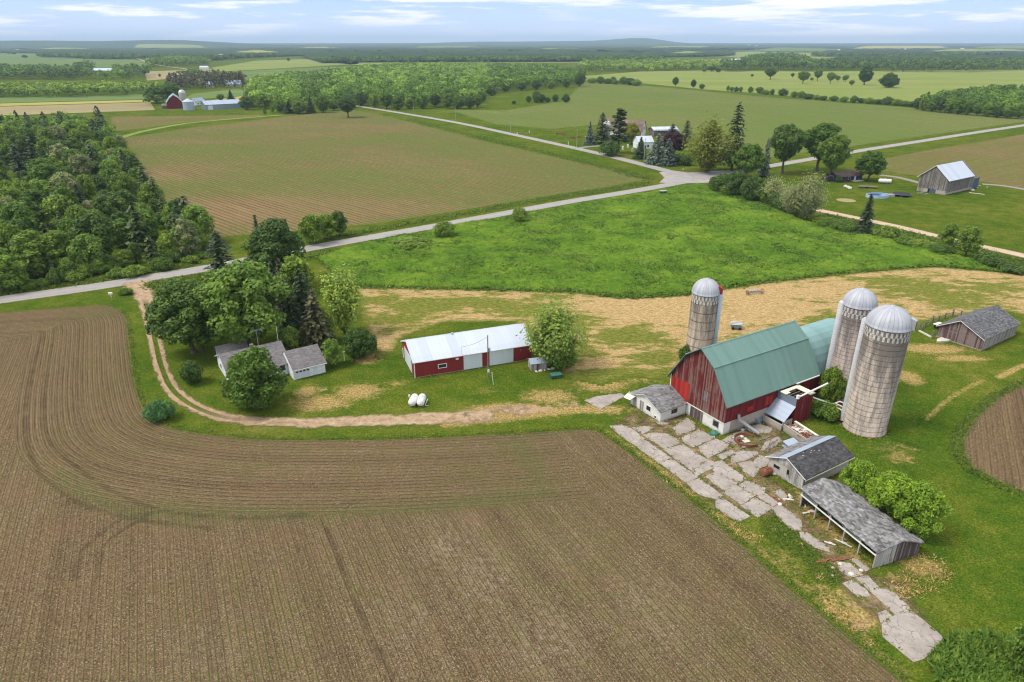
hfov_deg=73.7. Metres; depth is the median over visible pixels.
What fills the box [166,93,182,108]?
barn
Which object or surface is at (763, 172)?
spruce tree
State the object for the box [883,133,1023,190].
field
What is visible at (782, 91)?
shrub
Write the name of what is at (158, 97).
woodland
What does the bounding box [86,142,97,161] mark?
pine tree
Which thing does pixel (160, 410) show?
shrub
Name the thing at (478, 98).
wood tree
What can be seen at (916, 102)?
wood tree
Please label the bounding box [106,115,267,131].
field
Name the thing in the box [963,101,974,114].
wood tree
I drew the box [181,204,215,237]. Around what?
wood tree
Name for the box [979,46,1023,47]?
field
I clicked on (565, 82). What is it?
wood tree
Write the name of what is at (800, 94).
shrub
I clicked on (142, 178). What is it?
pine tree
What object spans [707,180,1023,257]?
road
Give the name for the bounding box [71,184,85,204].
pine tree
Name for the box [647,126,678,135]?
shed
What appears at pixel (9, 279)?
wood tree
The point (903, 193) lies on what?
trampoline
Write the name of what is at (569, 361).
shrub
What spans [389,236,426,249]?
shrub
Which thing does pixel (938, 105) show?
wood tree
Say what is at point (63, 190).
wood tree
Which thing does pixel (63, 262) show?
wood tree
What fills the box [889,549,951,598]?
dead grass
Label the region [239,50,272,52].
field
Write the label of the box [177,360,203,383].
shrub
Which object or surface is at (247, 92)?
maple tree
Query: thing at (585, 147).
driveway
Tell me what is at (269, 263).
spruce tree
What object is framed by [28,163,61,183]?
wood tree
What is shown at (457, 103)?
wood tree
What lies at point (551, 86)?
wood tree
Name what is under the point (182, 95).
silo
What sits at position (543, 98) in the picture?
shrub
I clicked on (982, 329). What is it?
shed
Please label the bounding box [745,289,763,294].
hay rake
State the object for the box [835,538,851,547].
board
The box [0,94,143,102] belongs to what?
field
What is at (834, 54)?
woodland
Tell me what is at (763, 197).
shrub
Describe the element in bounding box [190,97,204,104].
house
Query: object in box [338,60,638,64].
field
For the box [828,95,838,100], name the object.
shrub
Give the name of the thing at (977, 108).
wood tree
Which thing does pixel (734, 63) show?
woodland
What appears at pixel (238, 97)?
field
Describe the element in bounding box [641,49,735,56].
forest
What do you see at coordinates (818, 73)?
pasture tree
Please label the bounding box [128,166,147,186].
wood tree
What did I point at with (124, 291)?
shrub
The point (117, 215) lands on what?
wood tree
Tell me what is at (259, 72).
field
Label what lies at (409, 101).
wood tree
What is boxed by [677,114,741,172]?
willow tree
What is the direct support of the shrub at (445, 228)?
on the ground at (994, 213)
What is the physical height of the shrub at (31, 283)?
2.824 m
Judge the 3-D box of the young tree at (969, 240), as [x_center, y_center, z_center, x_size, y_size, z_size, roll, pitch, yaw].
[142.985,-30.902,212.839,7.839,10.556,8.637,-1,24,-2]
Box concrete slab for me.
[937,337,949,342]
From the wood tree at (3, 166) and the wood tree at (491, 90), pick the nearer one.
the wood tree at (3, 166)
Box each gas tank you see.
[408,394,418,405]
[417,393,425,405]
[878,178,891,182]
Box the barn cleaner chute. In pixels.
[737,414,758,436]
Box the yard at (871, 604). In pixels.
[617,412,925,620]
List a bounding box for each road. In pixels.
[0,124,1023,303]
[328,100,673,171]
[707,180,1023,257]
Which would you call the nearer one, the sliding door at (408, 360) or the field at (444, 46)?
the sliding door at (408, 360)
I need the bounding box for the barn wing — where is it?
[800,318,834,391]
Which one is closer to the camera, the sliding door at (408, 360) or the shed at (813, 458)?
the shed at (813, 458)
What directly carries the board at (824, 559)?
on the yard at (871, 604)
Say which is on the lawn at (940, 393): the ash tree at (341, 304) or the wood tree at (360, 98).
the ash tree at (341, 304)
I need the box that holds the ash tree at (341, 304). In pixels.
[317,263,366,334]
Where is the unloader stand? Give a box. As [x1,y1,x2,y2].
[833,401,842,420]
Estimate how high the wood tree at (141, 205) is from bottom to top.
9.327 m
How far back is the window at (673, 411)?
122.49 m
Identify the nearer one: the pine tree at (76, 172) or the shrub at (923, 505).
the shrub at (923, 505)
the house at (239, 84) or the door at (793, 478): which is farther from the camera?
the house at (239, 84)
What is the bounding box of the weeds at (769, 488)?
[293,190,1000,659]
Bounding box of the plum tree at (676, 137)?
[661,131,687,153]
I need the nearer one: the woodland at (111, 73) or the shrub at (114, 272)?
the shrub at (114, 272)
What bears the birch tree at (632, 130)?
on the ground at (994, 213)
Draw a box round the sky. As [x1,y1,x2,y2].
[0,0,1023,42]
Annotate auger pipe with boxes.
[796,383,827,398]
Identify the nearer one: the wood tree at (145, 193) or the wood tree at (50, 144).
the wood tree at (145, 193)
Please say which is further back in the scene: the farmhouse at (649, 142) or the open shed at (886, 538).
the farmhouse at (649, 142)
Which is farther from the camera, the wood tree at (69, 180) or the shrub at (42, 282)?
the wood tree at (69, 180)
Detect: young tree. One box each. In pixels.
[320,338,342,365]
[937,222,960,243]
[954,225,984,256]
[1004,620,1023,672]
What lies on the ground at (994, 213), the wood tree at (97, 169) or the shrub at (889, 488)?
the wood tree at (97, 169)
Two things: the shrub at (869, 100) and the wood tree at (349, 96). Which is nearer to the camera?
the wood tree at (349, 96)
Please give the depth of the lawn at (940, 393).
122.14 m
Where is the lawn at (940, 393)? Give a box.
[122,259,1023,681]
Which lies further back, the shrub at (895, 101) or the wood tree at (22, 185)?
the shrub at (895, 101)
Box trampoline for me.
[891,192,911,195]
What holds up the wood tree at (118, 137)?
on the ground at (994, 213)
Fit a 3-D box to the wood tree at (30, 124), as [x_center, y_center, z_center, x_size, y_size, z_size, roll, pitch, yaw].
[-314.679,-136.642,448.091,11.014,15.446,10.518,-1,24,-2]
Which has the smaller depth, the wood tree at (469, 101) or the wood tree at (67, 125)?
the wood tree at (67, 125)
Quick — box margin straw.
[620,443,874,646]
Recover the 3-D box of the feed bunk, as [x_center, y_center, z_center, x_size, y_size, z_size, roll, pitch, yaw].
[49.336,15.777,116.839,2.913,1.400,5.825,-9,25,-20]
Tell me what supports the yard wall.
on the yard at (871, 604)
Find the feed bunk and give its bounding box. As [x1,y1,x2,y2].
[783,421,817,441]
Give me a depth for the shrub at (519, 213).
252.63 m
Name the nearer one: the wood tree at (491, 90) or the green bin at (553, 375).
the green bin at (553, 375)
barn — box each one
[92,68,111,72]
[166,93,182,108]
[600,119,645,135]
[667,320,819,434]
[916,161,979,194]
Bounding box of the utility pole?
[464,335,489,377]
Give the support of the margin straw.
on the lawn at (940, 393)
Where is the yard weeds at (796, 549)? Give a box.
[760,515,844,584]
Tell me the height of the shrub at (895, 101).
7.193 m
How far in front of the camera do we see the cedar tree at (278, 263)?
160.73 m
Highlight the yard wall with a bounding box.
[762,415,781,430]
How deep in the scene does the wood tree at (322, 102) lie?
650.09 m
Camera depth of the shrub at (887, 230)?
233.30 m
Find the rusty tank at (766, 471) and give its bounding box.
[760,466,772,476]
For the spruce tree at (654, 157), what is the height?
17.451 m
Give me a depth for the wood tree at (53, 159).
311.87 m
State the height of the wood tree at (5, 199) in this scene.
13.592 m
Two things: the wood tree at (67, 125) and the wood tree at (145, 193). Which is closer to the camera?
the wood tree at (145, 193)
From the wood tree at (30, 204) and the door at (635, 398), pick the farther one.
the wood tree at (30, 204)
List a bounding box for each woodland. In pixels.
[0,63,93,77]
[0,80,160,94]
[0,86,149,96]
[0,105,111,134]
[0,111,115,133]
[36,52,276,59]
[72,60,95,68]
[93,68,131,78]
[112,62,151,75]
[142,87,166,101]
[144,55,212,65]
[165,69,247,88]
[176,68,205,74]
[242,61,585,104]
[317,54,664,62]
[576,58,728,70]
[720,58,746,68]
[740,52,811,69]
[807,56,1023,70]
[811,51,987,56]
[919,84,1023,111]
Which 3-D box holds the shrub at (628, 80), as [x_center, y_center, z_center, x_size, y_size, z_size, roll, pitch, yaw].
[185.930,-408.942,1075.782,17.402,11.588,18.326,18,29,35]
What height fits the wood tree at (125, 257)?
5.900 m
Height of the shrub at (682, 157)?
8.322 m
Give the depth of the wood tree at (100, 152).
366.82 m
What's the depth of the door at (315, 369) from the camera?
138.53 m
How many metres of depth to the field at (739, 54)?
3729.67 m
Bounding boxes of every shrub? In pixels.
[18,279,37,289]
[23,270,33,278]
[34,278,50,286]
[46,268,65,283]
[59,264,78,277]
[62,270,84,281]
[76,261,96,277]
[101,260,123,270]
[102,253,119,264]
[105,267,125,277]
[116,287,132,294]
[119,264,147,277]
[141,399,175,422]
[146,254,164,262]
[149,256,172,270]
[162,250,180,262]
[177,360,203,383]
[180,254,199,262]
[191,250,209,258]
[200,242,212,250]
[201,231,211,242]
[275,325,299,350]
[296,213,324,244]
[319,213,338,238]
[331,210,347,235]
[343,326,377,357]
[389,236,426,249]
[431,221,455,237]
[512,207,527,221]
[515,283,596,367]
[532,90,541,102]
[539,94,545,101]
[549,349,577,369]
[552,94,558,101]
[561,94,569,101]
[587,78,596,82]
[596,76,604,83]
[604,78,612,83]
[619,76,627,83]
[625,77,634,84]
[630,79,641,85]
[676,151,694,164]
[677,344,689,359]
[708,172,728,190]
[719,185,738,194]
[723,170,748,194]
[740,175,768,200]
[755,87,763,92]
[759,185,774,203]
[761,89,769,94]
[767,192,783,209]
[777,204,797,211]
[778,88,788,95]
[790,91,797,96]
[797,91,805,97]
[803,93,813,98]
[811,399,840,421]
[812,216,839,225]
[818,362,847,402]
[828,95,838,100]
[828,219,858,231]
[835,175,842,181]
[838,458,879,494]
[839,96,849,101]
[850,95,858,102]
[858,474,883,503]
[863,97,874,103]
[869,470,912,519]
[872,224,906,237]
[874,99,881,103]
[881,96,894,104]
[891,99,902,104]
[892,236,917,244]
[893,478,952,537]
[898,101,909,105]
[907,239,939,247]
[925,244,957,254]
[969,251,1006,266]
[995,262,1023,273]
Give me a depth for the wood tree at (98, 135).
418.79 m
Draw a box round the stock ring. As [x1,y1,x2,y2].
[734,432,757,447]
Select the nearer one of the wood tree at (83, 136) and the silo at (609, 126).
the wood tree at (83, 136)
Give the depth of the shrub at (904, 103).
719.51 m
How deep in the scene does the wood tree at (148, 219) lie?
222.73 m
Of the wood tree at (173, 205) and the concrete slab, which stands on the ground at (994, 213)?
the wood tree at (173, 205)
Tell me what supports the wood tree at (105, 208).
on the ground at (994, 213)
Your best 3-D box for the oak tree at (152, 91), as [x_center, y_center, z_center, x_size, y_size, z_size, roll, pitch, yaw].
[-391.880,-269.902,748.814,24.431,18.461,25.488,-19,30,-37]
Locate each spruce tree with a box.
[203,230,235,272]
[226,89,234,99]
[252,214,258,230]
[266,261,278,308]
[274,275,303,332]
[280,101,296,113]
[289,268,314,327]
[297,289,338,350]
[305,95,316,113]
[582,121,597,144]
[632,137,647,159]
[644,133,664,164]
[654,138,677,166]
[665,124,677,134]
[681,120,692,144]
[757,138,770,176]
[853,194,874,233]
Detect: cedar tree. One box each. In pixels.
[274,257,290,314]
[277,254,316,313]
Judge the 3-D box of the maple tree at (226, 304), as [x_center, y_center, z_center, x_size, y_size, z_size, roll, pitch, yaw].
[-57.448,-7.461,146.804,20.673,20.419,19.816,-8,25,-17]
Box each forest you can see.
[0,38,1023,49]
[0,48,326,58]
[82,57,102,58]
[258,46,753,51]
[302,50,665,61]
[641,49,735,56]
[812,48,1023,55]
[833,54,1023,58]
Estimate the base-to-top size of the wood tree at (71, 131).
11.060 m
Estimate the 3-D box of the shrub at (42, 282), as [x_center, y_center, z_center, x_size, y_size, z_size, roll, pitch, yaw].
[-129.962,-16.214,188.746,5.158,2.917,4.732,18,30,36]
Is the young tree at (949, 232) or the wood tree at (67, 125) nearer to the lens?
the young tree at (949, 232)
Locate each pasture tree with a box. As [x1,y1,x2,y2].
[707,66,716,71]
[764,67,778,79]
[798,71,809,83]
[813,68,822,80]
[827,72,836,83]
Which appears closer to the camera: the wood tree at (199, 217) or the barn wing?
the barn wing
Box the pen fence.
[918,309,962,338]
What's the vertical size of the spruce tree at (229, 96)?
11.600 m
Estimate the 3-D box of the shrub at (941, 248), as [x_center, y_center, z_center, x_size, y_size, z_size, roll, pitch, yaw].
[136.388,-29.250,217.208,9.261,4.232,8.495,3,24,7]
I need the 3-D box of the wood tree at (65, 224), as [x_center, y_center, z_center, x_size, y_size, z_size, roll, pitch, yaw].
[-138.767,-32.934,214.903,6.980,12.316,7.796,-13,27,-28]
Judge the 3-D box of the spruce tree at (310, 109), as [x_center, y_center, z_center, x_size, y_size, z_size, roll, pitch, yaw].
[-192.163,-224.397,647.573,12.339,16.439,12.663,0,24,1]
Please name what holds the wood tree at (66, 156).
on the ground at (994, 213)
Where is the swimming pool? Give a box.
[866,193,894,198]
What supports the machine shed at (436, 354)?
on the lawn at (940, 393)
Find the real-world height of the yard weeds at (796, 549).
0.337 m
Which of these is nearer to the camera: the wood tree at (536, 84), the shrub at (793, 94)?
the shrub at (793, 94)
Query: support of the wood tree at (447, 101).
on the ground at (994, 213)
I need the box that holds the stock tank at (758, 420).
[755,417,762,423]
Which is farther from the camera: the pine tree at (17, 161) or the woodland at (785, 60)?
the woodland at (785, 60)
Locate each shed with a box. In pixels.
[200,99,240,109]
[400,324,531,377]
[527,357,547,370]
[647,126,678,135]
[765,435,854,489]
[799,478,923,567]
[936,305,1020,350]
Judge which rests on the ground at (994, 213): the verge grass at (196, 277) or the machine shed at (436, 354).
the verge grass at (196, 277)
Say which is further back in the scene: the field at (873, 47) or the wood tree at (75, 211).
the field at (873, 47)
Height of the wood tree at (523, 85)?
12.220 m
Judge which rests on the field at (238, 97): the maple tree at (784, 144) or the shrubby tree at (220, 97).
the shrubby tree at (220, 97)
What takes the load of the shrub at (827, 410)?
on the lawn at (940, 393)
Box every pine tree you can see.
[3,127,10,138]
[6,144,30,173]
[14,141,26,160]
[14,171,23,181]
[22,136,41,166]
[39,223,48,234]
[48,182,55,193]
[53,211,62,229]
[56,128,64,140]
[71,168,78,178]
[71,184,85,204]
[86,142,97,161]
[117,149,130,169]
[120,160,128,173]
[125,202,155,251]
[137,165,149,191]
[142,235,159,263]
[147,177,161,205]
[156,197,164,216]
[165,219,172,233]
[170,211,180,226]
[178,196,205,232]
[594,112,609,142]
[606,108,633,153]
[720,102,747,169]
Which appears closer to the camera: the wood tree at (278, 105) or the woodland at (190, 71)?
the wood tree at (278, 105)
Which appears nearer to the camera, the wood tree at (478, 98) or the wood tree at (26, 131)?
the wood tree at (26, 131)
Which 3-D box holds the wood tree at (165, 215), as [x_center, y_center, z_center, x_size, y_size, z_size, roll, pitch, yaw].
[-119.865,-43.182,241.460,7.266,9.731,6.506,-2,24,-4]
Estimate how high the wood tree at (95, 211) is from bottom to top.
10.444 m
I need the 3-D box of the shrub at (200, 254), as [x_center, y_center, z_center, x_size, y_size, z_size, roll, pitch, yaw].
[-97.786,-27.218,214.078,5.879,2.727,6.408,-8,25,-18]
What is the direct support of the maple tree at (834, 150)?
on the ground at (994, 213)
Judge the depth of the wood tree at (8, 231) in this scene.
197.66 m
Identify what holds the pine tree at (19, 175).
on the ground at (994, 213)
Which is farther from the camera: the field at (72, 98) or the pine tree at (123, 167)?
the field at (72, 98)
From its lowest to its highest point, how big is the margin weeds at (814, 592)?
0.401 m
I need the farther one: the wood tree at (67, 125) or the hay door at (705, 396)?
the wood tree at (67, 125)
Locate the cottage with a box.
[822,170,863,181]
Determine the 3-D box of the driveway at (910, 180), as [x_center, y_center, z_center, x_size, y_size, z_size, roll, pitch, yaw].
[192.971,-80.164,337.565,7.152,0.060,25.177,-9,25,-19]
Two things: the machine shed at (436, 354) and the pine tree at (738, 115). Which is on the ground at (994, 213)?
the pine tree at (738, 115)
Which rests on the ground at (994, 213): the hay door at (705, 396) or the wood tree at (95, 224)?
the wood tree at (95, 224)
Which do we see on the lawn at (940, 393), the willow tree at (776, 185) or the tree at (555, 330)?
the tree at (555, 330)
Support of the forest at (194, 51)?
on the ground at (994, 213)
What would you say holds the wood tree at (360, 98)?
on the ground at (994, 213)
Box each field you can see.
[0,53,146,68]
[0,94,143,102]
[0,100,153,105]
[0,102,154,115]
[0,305,900,681]
[43,48,84,48]
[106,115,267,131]
[124,110,650,237]
[135,44,203,47]
[145,69,211,79]
[186,89,244,98]
[212,59,357,70]
[216,96,275,100]
[222,66,355,79]
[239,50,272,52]
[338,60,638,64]
[415,46,479,47]
[448,82,1023,157]
[585,70,1023,101]
[654,46,709,47]
[674,51,696,52]
[716,51,834,59]
[760,48,835,51]
[854,46,943,48]
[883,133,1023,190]
[934,49,1023,51]
[960,384,1023,493]
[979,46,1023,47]
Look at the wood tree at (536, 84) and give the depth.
970.87 m
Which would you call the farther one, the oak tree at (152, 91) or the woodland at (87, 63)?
the woodland at (87, 63)
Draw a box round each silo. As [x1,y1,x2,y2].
[178,90,185,100]
[603,121,610,140]
[686,278,723,351]
[825,288,877,400]
[840,305,917,437]
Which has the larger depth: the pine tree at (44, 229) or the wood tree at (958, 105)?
the wood tree at (958, 105)
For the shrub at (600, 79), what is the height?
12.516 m
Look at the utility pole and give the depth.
135.55 m
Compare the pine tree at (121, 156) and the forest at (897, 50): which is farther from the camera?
the forest at (897, 50)
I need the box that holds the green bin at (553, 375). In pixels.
[549,372,561,378]
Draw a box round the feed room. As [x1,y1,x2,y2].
[765,385,815,428]
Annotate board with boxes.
[816,558,831,562]
[831,557,851,560]
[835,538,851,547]
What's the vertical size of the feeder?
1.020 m
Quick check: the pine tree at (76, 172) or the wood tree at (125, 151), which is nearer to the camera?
the pine tree at (76, 172)
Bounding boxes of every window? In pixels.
[438,363,446,368]
[671,408,677,413]
[712,419,718,427]
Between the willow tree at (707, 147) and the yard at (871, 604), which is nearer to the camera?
the yard at (871, 604)
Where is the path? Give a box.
[123,115,279,137]
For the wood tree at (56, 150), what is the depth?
355.82 m
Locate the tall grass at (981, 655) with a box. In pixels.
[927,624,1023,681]
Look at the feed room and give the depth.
120.50 m
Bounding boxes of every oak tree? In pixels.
[143,86,166,103]
[159,82,179,98]
[240,217,306,274]
[337,96,357,117]
[574,72,585,86]
[672,77,678,84]
[691,79,696,86]
[858,64,873,84]
[878,72,899,87]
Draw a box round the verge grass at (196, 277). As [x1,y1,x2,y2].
[0,119,1023,294]
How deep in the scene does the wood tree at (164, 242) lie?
208.75 m
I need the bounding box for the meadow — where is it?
[317,183,1003,294]
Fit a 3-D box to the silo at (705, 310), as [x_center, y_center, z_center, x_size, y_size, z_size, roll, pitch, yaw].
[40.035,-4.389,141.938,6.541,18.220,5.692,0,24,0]
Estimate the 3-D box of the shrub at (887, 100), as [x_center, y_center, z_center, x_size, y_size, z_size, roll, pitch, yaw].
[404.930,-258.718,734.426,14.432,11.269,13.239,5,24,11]
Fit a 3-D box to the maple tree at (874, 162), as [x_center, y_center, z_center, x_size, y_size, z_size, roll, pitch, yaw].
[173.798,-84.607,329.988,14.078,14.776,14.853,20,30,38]
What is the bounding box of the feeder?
[933,322,940,328]
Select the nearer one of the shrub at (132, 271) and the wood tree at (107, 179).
the shrub at (132, 271)
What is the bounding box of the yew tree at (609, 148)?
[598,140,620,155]
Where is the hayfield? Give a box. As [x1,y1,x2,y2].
[354,266,1023,385]
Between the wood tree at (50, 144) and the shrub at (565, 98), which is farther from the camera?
the shrub at (565, 98)
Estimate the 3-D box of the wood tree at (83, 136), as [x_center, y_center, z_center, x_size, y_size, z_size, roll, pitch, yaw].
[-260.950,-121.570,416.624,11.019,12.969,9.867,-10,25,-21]
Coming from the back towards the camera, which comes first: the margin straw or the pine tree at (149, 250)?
the pine tree at (149, 250)
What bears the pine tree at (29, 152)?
on the ground at (994, 213)
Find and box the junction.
[659,170,731,182]
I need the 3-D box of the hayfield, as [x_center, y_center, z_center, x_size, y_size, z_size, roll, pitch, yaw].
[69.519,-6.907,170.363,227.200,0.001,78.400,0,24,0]
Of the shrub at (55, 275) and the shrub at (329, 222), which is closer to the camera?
the shrub at (55, 275)
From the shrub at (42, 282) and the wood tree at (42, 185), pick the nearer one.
the shrub at (42, 282)
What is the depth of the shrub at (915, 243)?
221.20 m
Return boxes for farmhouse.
[213,328,326,383]
[633,136,653,148]
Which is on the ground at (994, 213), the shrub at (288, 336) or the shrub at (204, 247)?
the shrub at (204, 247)
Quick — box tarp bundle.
[708,430,718,435]
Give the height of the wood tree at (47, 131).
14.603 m
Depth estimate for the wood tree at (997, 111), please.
608.28 m
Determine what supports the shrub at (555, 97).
on the ground at (994, 213)
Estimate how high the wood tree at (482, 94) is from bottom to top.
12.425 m
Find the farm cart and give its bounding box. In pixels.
[731,321,741,329]
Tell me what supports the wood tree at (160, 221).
on the ground at (994, 213)
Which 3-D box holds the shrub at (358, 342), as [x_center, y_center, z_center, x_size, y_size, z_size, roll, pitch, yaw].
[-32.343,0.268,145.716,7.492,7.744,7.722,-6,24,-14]
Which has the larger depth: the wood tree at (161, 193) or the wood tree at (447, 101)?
the wood tree at (447, 101)
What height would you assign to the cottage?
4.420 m
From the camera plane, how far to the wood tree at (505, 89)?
920.89 m
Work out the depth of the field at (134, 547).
89.31 m
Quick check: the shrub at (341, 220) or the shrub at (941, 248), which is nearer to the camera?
the shrub at (941, 248)
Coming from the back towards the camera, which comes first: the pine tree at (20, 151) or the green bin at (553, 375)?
the pine tree at (20, 151)
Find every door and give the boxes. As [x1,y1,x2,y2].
[295,368,310,378]
[313,366,317,374]
[404,346,411,371]
[463,353,481,369]
[489,348,512,365]
[633,397,636,406]
[639,400,643,410]
[690,406,702,422]
[702,390,709,402]
[787,470,801,487]
[992,334,998,343]
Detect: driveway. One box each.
[122,279,528,428]
[569,145,598,148]
[879,175,917,183]
[982,183,1023,189]
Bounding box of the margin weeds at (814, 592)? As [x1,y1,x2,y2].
[611,435,909,677]
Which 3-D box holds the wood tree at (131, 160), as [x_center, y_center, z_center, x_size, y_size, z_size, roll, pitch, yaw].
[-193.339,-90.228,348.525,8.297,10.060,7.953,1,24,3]
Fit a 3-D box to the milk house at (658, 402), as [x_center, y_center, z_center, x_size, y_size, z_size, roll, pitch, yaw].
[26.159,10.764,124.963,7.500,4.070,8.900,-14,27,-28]
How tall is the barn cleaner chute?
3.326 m
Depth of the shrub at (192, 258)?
207.91 m
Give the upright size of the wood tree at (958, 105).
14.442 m
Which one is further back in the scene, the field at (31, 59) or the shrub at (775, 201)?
the field at (31, 59)
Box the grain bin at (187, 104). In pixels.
[182,99,194,109]
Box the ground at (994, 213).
[0,47,1023,681]
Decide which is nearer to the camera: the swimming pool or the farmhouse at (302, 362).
the farmhouse at (302, 362)
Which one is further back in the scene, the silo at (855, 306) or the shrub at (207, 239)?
the shrub at (207, 239)
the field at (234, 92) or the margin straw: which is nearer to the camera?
the margin straw
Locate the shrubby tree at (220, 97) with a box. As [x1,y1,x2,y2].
[216,94,223,99]
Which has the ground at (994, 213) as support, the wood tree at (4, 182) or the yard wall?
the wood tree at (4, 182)
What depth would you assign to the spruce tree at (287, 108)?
646.54 m
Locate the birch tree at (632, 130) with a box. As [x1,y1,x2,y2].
[621,122,640,144]
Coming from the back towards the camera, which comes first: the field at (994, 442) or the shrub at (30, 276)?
the shrub at (30, 276)
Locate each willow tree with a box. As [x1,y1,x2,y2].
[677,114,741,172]
[755,176,792,200]
[777,180,802,214]
[786,161,832,219]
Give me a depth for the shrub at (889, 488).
95.18 m
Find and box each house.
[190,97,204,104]
[225,80,241,86]
[624,384,687,421]
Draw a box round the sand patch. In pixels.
[836,198,855,201]
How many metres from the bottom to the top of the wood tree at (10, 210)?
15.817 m
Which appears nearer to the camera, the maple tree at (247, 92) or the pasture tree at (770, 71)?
the maple tree at (247, 92)
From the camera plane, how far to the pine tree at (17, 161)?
340.71 m
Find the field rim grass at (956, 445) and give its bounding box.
[945,377,1023,498]
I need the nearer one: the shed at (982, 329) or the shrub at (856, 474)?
the shrub at (856, 474)
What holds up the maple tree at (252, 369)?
on the lawn at (940, 393)
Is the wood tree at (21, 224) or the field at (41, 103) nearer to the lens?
the wood tree at (21, 224)
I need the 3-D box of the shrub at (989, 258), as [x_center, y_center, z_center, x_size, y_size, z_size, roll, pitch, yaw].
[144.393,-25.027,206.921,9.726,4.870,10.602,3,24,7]
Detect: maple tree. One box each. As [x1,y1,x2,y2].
[143,277,216,353]
[188,311,212,350]
[189,259,292,346]
[218,344,289,409]
[243,90,256,105]
[731,143,767,174]
[769,123,806,173]
[803,122,847,171]
[816,134,854,175]
[854,150,887,180]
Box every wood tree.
[0,124,14,141]
[0,143,12,164]
[0,160,8,173]
[0,170,10,180]
[0,179,12,187]
[0,186,30,199]
[0,195,14,217]
[0,201,40,232]
[0,223,21,256]
[0,247,27,289]
[2,218,33,238]
[6,132,33,160]
[9,229,61,278]
[9,266,29,287]
[10,179,37,192]
[12,126,21,134]
[14,196,43,230]
[18,127,35,143]
[19,189,46,216]
[24,121,36,144]
[24,157,59,180]
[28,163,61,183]
[28,179,51,196]
[31,124,43,135]
[34,138,51,154]
[35,127,57,140]
[39,193,74,229]
[42,230,71,267]
[45,141,59,154]
[46,156,63,169]
[48,125,67,139]
[48,143,68,163]
[48,171,80,196]
[51,182,79,204]
[56,216,73,241]
[58,257,76,272]
[59,166,77,177]
[60,119,77,137]
[61,148,82,166]
[62,138,84,151]
[64,204,87,218]
[66,233,105,266]
[67,129,76,137]
[67,153,96,177]
[68,211,116,255]
[74,131,91,143]
[76,124,91,135]
[76,174,96,199]
[80,200,93,209]
[81,146,101,161]
[87,209,104,217]
[88,142,101,153]
[89,161,102,176]
[90,175,108,195]
[91,130,105,142]
[91,258,106,273]
[92,195,118,224]
[95,189,110,197]
[97,150,107,162]
[97,158,121,177]
[103,136,119,151]
[104,177,110,190]
[105,147,113,155]
[105,155,122,165]
[106,171,138,196]
[106,188,140,214]
[110,211,130,234]
[110,218,135,246]
[111,147,130,165]
[112,134,127,148]
[115,140,124,147]
[115,249,134,266]
[126,155,142,168]
[126,208,163,241]
[127,242,141,262]
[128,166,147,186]
[130,202,151,212]
[137,181,163,205]
[148,198,159,213]
[154,214,162,224]
[155,187,165,200]
[156,233,177,254]
[161,206,169,227]
[167,197,188,221]
[169,226,194,256]
[172,218,201,255]
[178,220,206,249]
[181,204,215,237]
[238,96,252,109]
[255,93,270,107]
[273,100,284,111]
[290,101,307,113]
[314,95,328,112]
[328,98,337,110]
[341,94,354,99]
[354,91,368,105]
[369,93,378,106]
[378,92,392,108]
[391,96,404,109]
[404,97,414,108]
[416,94,428,108]
[429,93,440,106]
[441,93,453,107]
[451,96,464,108]
[464,96,475,108]
[473,94,482,106]
[477,91,485,100]
[487,86,496,95]
[500,81,509,91]
[517,81,525,90]
[532,79,541,89]
[547,81,555,88]
[561,78,570,87]
[913,98,921,108]
[919,96,928,110]
[926,100,936,111]
[934,97,946,112]
[943,99,955,112]
[953,98,965,113]
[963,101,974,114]
[972,103,983,115]
[981,102,994,116]
[991,106,1004,117]
[1002,105,1016,117]
[1013,104,1023,118]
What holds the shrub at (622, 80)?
on the ground at (994, 213)
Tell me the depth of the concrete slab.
154.08 m
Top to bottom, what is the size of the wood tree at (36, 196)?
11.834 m
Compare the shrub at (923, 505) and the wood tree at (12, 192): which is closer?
the shrub at (923, 505)
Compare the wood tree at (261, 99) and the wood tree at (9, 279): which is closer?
the wood tree at (9, 279)
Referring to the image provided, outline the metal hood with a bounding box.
[782,437,797,447]

